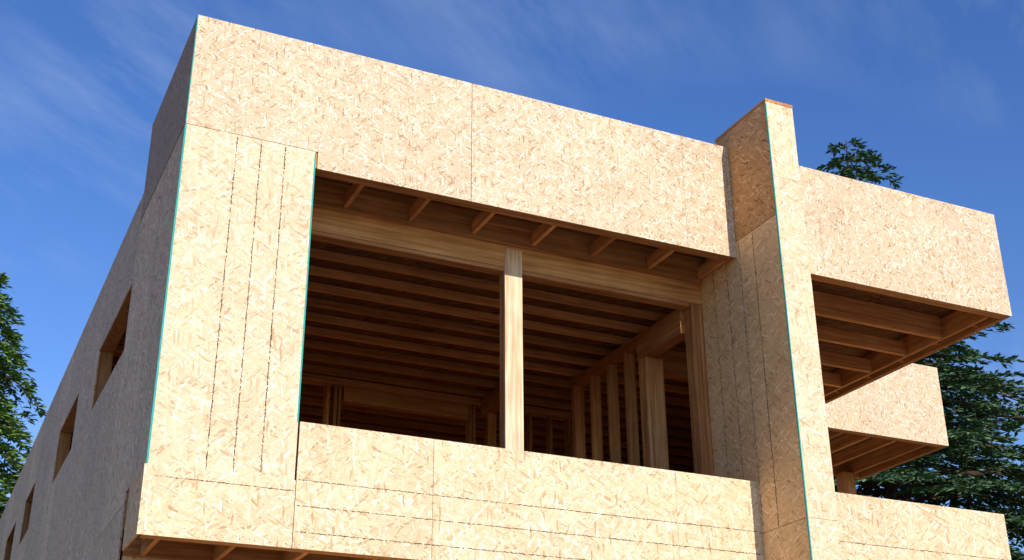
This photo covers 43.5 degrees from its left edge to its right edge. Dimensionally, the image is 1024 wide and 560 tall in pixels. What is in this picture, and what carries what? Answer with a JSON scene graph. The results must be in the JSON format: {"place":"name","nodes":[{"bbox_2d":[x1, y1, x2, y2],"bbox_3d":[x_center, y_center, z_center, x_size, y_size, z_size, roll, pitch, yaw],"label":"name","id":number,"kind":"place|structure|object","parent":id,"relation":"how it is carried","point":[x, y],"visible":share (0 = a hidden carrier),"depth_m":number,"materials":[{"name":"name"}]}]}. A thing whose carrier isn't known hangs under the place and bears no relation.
{"place":"outdoors","nodes":[
{"label":"outdoors","id":0,"kind":"place"},
{"bbox_2d":[120,532,169,559],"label":"floor deck","id":1,"kind":"structure","parent":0,"point":[121,553],"depth_m":11.29,"materials":[{"name":"brown wood"}]},
{"bbox_2d":[123,491,128,531],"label":"wall studs","id":2,"kind":"object","parent":1,"relation":"on","point":[125,511],"depth_m":10.70,"materials":[{"name":"brown wood"}]},
{"bbox_2d":[123,534,378,559],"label":"floor rim","id":3,"kind":"object","parent":1,"relation":"attached to","point":[170,550],"visible":0.4,"depth_m":10.76,"materials":[{"name":"brown wood"}]},
{"bbox_2d":[139,538,377,559],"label":"floor joists","id":4,"kind":"object","parent":1,"relation":"attached to","point":[220,552],"visible":0.25,"depth_m":10.56,"materials":[{"name":"brown wood"}]},
{"bbox_2d":[139,426,411,559],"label":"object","id":5,"kind":"object","parent":1,"relation":"attached to","point":[260,547],"visible":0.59,"depth_m":10.31,"materials":[{"name":"brown wood"}]},
{"bbox_2d":[122,465,143,550],"bbox_3d":[-2.988,1.804,10.152,0.016,0.551,0.624,11,-27,-23],"label":"overhang side panel","id":6,"kind":"object","parent":5,"relation":"attached to","point":[131,521],"visible":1,"depth_m":10.13,"materials":[{"name":"brown wood"}]},
{"bbox_2d":[136,421,1010,559],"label":"band sheathing","id":7,"kind":"object","parent":5,"relation":"attached to","point":[171,505],"visible":0.9,"depth_m":11.16,"materials":[{"name":"beige wood"}]},
{"bbox_2d":[155,475,1003,559],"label":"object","id":8,"kind":"object","parent":5,"relation":"attached to","point":[509,527],"visible":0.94,"depth_m":11.08,"materials":[{"name":"beige wood"}]},
{"bbox_2d":[322,384,571,456],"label":"studs","id":9,"kind":"object","parent":1,"relation":"on","point":[335,416],"visible":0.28,"depth_m":16.71,"materials":[{"name":"brown wood"}]},
{"bbox_2d":[113,345,570,420],"bbox_3d":[-1.977,1.335,16.223,6.067,0.087,0.140,11,-27,-23],"label":"plate","id":10,"kind":"object","parent":9,"relation":"on","point":[314,379],"visible":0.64,"depth_m":16.43,"materials":[{"name":"brown wood"}]},
{"bbox_2d":[341,386,468,420],"bbox_3d":[-1.358,1.585,16.429,1.700,0.195,0.120,11,-27,-23],"label":"header","id":11,"kind":"object","parent":9,"relation":"attached to","point":[402,403],"visible":1,"depth_m":16.37,"materials":[{"name":"brown wood"}]},
{"bbox_2d":[488,413,495,446],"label":"corner studs","id":12,"kind":"object","parent":1,"relation":"on","point":[491,429],"visible":0.22,"depth_m":16.40,"materials":[{"name":"brown wood"}]},
{"bbox_2d":[480,375,523,418],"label":"corner beam","id":13,"kind":"structure","parent":12,"relation":"on","point":[490,402],"depth_m":16.48,"materials":[{"name":"brown wood"}]},
{"bbox_2d":[499,272,503,447],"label":"window post studs","id":14,"kind":"object","parent":1,"relation":"on","point":[501,277],"depth_m":12.67,"materials":[{"name":"brown wood"}]},
{"bbox_2d":[311,207,701,304],"bbox_3d":[-0.271,-0.253,13.056,5.087,0.250,0.140,11,-27,-23],"label":"window header","id":15,"kind":"object","parent":14,"relation":"on","point":[383,232],"depth_m":13.01,"materials":[{"name":"brown wood"}]},
{"bbox_2d":[311,230,688,309],"bbox_3d":[-0.341,-0.131,12.962,4.930,0.041,0.124,11,-27,-23],"label":"window header plate","id":16,"kind":"object","parent":15,"relation":"attached to","point":[468,265],"depth_m":12.96,"materials":[{"name":"brown wood"}]},
{"bbox_2d":[313,189,701,284],"bbox_3d":[-0.007,-0.431,13.163,4.587,0.180,0.038,11,-27,-23],"label":"soffit ledger","id":17,"kind":"object","parent":15,"relation":"attached to","point":[360,207],"visible":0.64,"depth_m":13.09,"materials":[{"name":"brown wood"}]},
{"bbox_2d":[571,352,639,465],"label":"partition studs","id":18,"kind":"object","parent":1,"relation":"on","point":[578,422],"visible":0.56,"depth_m":15.16,"materials":[{"name":"brown wood"}]},
{"bbox_2d":[570,337,636,387],"bbox_3d":[1.136,1.010,15.434,0.140,0.095,1.635,11,-27,-23],"label":"partition plate","id":19,"kind":"object","parent":18,"relation":"on","point":[615,357],"visible":0.79,"depth_m":15.38,"materials":[{"name":"brown wood"}]},
{"bbox_2d":[684,303,713,475],"bbox_3d":[1.972,1.693,13.329,0.145,3.085,0.140,11,-27,-23],"label":"window jamb","id":20,"kind":"object","parent":1,"relation":"on","point":[699,401],"depth_m":13.51,"materials":[{"name":"brown wood"}]},
{"bbox_2d":[148,124,314,479],"bbox_3d":[-2.325,0.131,10.892,1.187,3.081,0.014,11,-27,-23],"label":"column sheathing","id":21,"kind":"object","parent":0,"point":[190,349],"depth_m":10.83,"materials":[{"name":"beige wood"}]},
{"bbox_2d":[146,15,812,559],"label":"teal edges","id":22,"kind":"object","parent":21,"relation":"attached to","point":[306,297],"visible":1,"depth_m":11.41,"materials":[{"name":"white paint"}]},
{"bbox_2d":[0,0,1023,553],"label":"sky","id":23,"kind":"structure","parent":0,"point":[934,87],"materials":[{"name":"blue"}]},
{"bbox_2d":[504,248,523,450],"bbox_3d":[0.017,1.196,12.466,0.193,3.300,0.030,11,-27,-23],"label":"window post","id":24,"kind":"object","parent":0,"point":[513,386],"depth_m":12.67,"materials":[{"name":"beige wood"}]},
{"bbox_2d":[638,356,668,469],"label":"partition posts","id":25,"kind":"object","parent":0,"point":[653,418],"visible":0.56,"depth_m":14.25,"materials":[{"name":"brown wood"}]},
{"bbox_2d":[636,309,684,360],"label":"partition beam","id":26,"kind":"structure","parent":25,"relation":"on","point":[661,336],"depth_m":14.24,"materials":[{"name":"brown wood"}]},
{"bbox_2d":[715,98,792,141],"bbox_3d":[2.619,-1.691,13.954,0.353,0.035,0.942,11,-27,-23],"label":"pillar cap","id":27,"kind":"object","parent":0,"point":[751,111],"visible":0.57,"depth_m":13.67,"materials":[{"name":"beige wood"}]},
{"bbox_2d":[765,101,842,559],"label":"pillar front sheathing","id":28,"kind":"object","parent":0,"point":[820,490],"visible":1,"depth_m":12.46,"materials":[{"name":"beige wood"}]},
{"bbox_2d":[836,471,856,494],"bbox_3d":[5.516,6.568,19.681,0.220,7.400,0.200,11,-27,-23],"label":"canopy post","id":29,"kind":"object","parent":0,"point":[845,481],"visible":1,"depth_m":21.06,"materials":[{"name":"brown wood"}]},
{"bbox_2d":[832,441,940,478],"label":"canopy rims","id":30,"kind":"object","parent":29,"relation":"on","point":[883,458],"visible":0.59,"depth_m":20.74,"materials":[{"name":"brown wood"}]},
{"bbox_2d":[828,430,895,466],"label":"canopy joists","id":31,"kind":"object","parent":30,"relation":"attached to","point":[855,451],"visible":0.2,"depth_m":20.02,"materials":[{"name":"brown wood"}]},
{"bbox_2d":[829,433,897,461],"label":"canopy deck","id":32,"kind":"structure","parent":30,"relation":"on","point":[849,447],"depth_m":20.52,"materials":[{"name":"brown wood"}]},
{"bbox_2d":[858,446,947,479],"bbox_3d":[5.151,2.162,20.472,2.510,1.285,2.094,11,-27,-23],"label":"canopy side","id":33,"kind":"object","parent":30,"relation":"attached to","point":[907,461],"visible":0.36,"depth_m":20.56,"materials":[{"name":"brown wood"}]},
{"bbox_2d":[828,428,943,447],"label":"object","id":34,"kind":"object","parent":33,"relation":"attached to","point":[883,437],"visible":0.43,"depth_m":19.44,"materials":[{"name":"brown wood"}]},
{"bbox_2d":[825,363,948,445],"bbox_3d":[5.601,1.766,19.602,2.510,1.285,0.014,11,-27,-23],"label":"canopy sheathing","id":35,"kind":"object","parent":34,"relation":"attached to","point":[905,402],"visible":0.54,"depth_m":19.67,"materials":[{"name":"beige wood"}]},
{"bbox_2d":[813,291,942,339],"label":"canopy main beam","id":36,"kind":"structure","parent":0,"point":[872,314],"depth_m":15.26,"materials":[{"name":"brown wood"}]},
{"bbox_2d":[823,310,1000,402],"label":"canopy rims","id":37,"kind":"object","parent":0,"point":[956,325],"visible":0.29,"depth_m":16.14,"materials":[{"name":"brown wood"}]},
{"bbox_2d":[816,325,906,387],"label":"canopy joists","id":38,"kind":"object","parent":37,"relation":"attached to","point":[857,340],"visible":0.36,"depth_m":16.07,"materials":[{"name":"brown wood"}]},
{"bbox_2d":[700,280,957,372],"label":"canopy deck","id":39,"kind":"structure","parent":38,"relation":"on","point":[875,298],"depth_m":15.68,"materials":[{"name":"brown wood"}]},
{"bbox_2d":[836,324,977,392],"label":"canopy blocks","id":40,"kind":"structure","parent":37,"relation":"attached to","point":[902,360],"depth_m":16.43,"materials":[{"name":"brown wood"}]},
{"bbox_2d":[826,316,1010,403],"bbox_3d":[4.025,0.639,17.038,2.378,1.330,4.764,47,-52,-58],"label":"canopy side sheathing","id":41,"kind":"object","parent":37,"relation":"attached to","point":[922,357],"visible":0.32,"depth_m":16.16,"materials":[{"name":"brown wood"}]},
{"label":"ground","id":42,"kind":"structure","parent":0,"visible":0},
{"bbox_2d":[0,272,47,518],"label":"cedar tree","id":43,"kind":"object","parent":42,"relation":"on","point":[8,424],"visible":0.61,"depth_m":43.51,"materials":[{"name":"green plant"}]},
{"bbox_2d":[0,123,185,559],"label":"wall sheathing","id":44,"kind":"object","parent":42,"relation":"on","point":[139,266],"depth_m":13.06,"materials":[{"name":"beige wood"}]},
{"bbox_2d":[4,351,112,559],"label":"window jambs","id":45,"kind":"structure","parent":44,"relation":"attached to","point":[104,367],"depth_m":17.06,"materials":[{"name":"brown wood"}]},
{"bbox_2d":[8,288,131,540],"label":"window openings","id":46,"kind":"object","parent":45,"relation":"attached to","point":[115,334],"depth_m":14.23,"materials":[{"name":"brown wood"}]},
{"bbox_2d":[122,556,167,559],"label":"front wall","id":47,"kind":"structure","parent":42,"relation":"on","point":[132,558],"depth_m":10.57,"materials":[{"name":"beige wood"}]},
{"bbox_2d":[815,137,1023,559],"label":"fir tree","id":48,"kind":"object","parent":42,"relation":"on","point":[917,481],"visible":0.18,"depth_m":40.70,"materials":[{"name":"green plant"}]},
{"bbox_3d":[-2.469,0.262,11.185,1.167,3.076,0.682,11,-27,-23],"label":"column","id":49,"kind":"object","parent":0,"visible":0},
{"bbox_2d":[205,137,286,475],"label":"stencil lines column","id":50,"kind":"structure","parent":49,"relation":"attached to","point":[246,311],"depth_m":10.87,"materials":[{"name":"black"}]},
{"bbox_2d":[315,152,1007,318],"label":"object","id":51,"kind":"object","parent":49,"relation":"on","point":[378,185],"visible":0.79,"depth_m":12.94,"materials":[{"name":"brown wood"}]},
{"bbox_2d":[140,18,196,220],"bbox_3d":[-3.323,-1.512,12.413,0.014,1.138,2.104,11,-27,-23],"label":"parapet side sheathing","id":52,"kind":"object","parent":51,"relation":"attached to","point":[168,124],"visible":1,"depth_m":12.31,"materials":[{"name":"beige wood"}]},
{"bbox_2d":[186,15,736,257],"bbox_3d":[-0.261,-1.331,12.626,5.775,1.330,0.014,11,-27,-23],"label":"parapet sheathing","id":53,"kind":"object","parent":51,"relation":"attached to","point":[655,195],"visible":1,"depth_m":12.51,"materials":[{"name":"beige wood"}]},
{"bbox_2d":[145,18,990,558],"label":"nail heads","id":54,"kind":"object","parent":51,"relation":"attached to","point":[537,212],"visible":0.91,"depth_m":12.65,"materials":[{"name":"silver metal"}]},
{"bbox_2d":[799,166,1011,315],"bbox_3d":[4.245,-0.480,14.568,3.488,1.330,0.014,11,-27,-23],"label":"canopy sheathing","id":55,"kind":"object","parent":51,"relation":"attached to","point":[930,253],"visible":0.68,"depth_m":14.64,"materials":[{"name":"beige wood"}]},
{"bbox_3d":[2.537,2.458,12.324,0.317,8.855,1.402,11,-27,-23],"label":"pillar","id":56,"kind":"object","parent":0,"visible":0},
{"bbox_2d":[716,102,775,242],"bbox_3d":[2.470,-1.097,13.612,0.014,1.324,0.912,11,-27,-23],"label":"pillar side upper sheathing","id":57,"kind":"object","parent":56,"relation":"attached to","point":[744,141],"visible":0.79,"depth_m":13.52,"materials":[{"name":"beige wood"}]},
{"bbox_2d":[701,215,810,559],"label":"pillar side sheathing","id":58,"kind":"object","parent":56,"relation":"attached to","point":[787,538],"visible":0.82,"depth_m":12.81,"materials":[{"name":"brown wood"}]},
{"bbox_2d":[713,242,778,525],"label":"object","id":59,"kind":"structure","parent":58,"relation":"attached to","point":[750,384],"depth_m":12.92,"materials":[{"name":"brown wood"}]},
{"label":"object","id":60,"kind":"object","parent":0,"visible":0},
{"bbox_2d":[70,240,713,467],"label":"roof deck","id":61,"kind":"structure","parent":60,"relation":"on","point":[456,287],"depth_m":14.93,"materials":[{"name":"brown wood"}]},
{"bbox_2d":[69,248,713,472],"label":"ceiling joists","id":62,"kind":"object","parent":61,"relation":"attached to","point":[428,291],"visible":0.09,"depth_m":15.35,"materials":[{"name":"brown wood"}]},
{"bbox_2d":[315,175,705,259],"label":"soffit deck","id":63,"kind":"structure","parent":61,"relation":"attached to","point":[496,214],"depth_m":13.10,"materials":[{"name":"brown wood"}]},
{"bbox_2d":[314,178,702,267],"bbox_3d":[0.107,-0.651,12.993,4.587,0.100,0.505,11,-27,-23],"label":"soffit nailer","id":64,"kind":"object","parent":63,"relation":"attached to","point":[343,189],"visible":0.32,"depth_m":13.11,"materials":[{"name":"brown wood"}]},
{"bbox_2d":[344,183,725,278],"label":"soffit braces","id":65,"kind":"object","parent":63,"relation":"attached to","point":[543,230],"visible":0.79,"depth_m":13.11,"materials":[{"name":"brown wood"}]},
{"bbox_2d":[656,350,707,383],"bbox_3d":[2.219,1.053,15.224,1.450,0.310,0.090,11,-27,-23],"label":"side room header","id":66,"kind":"object","parent":60,"relation":"attached to","point":[675,364],"depth_m":15.04,"materials":[{"name":"brown wood"}]}
]}

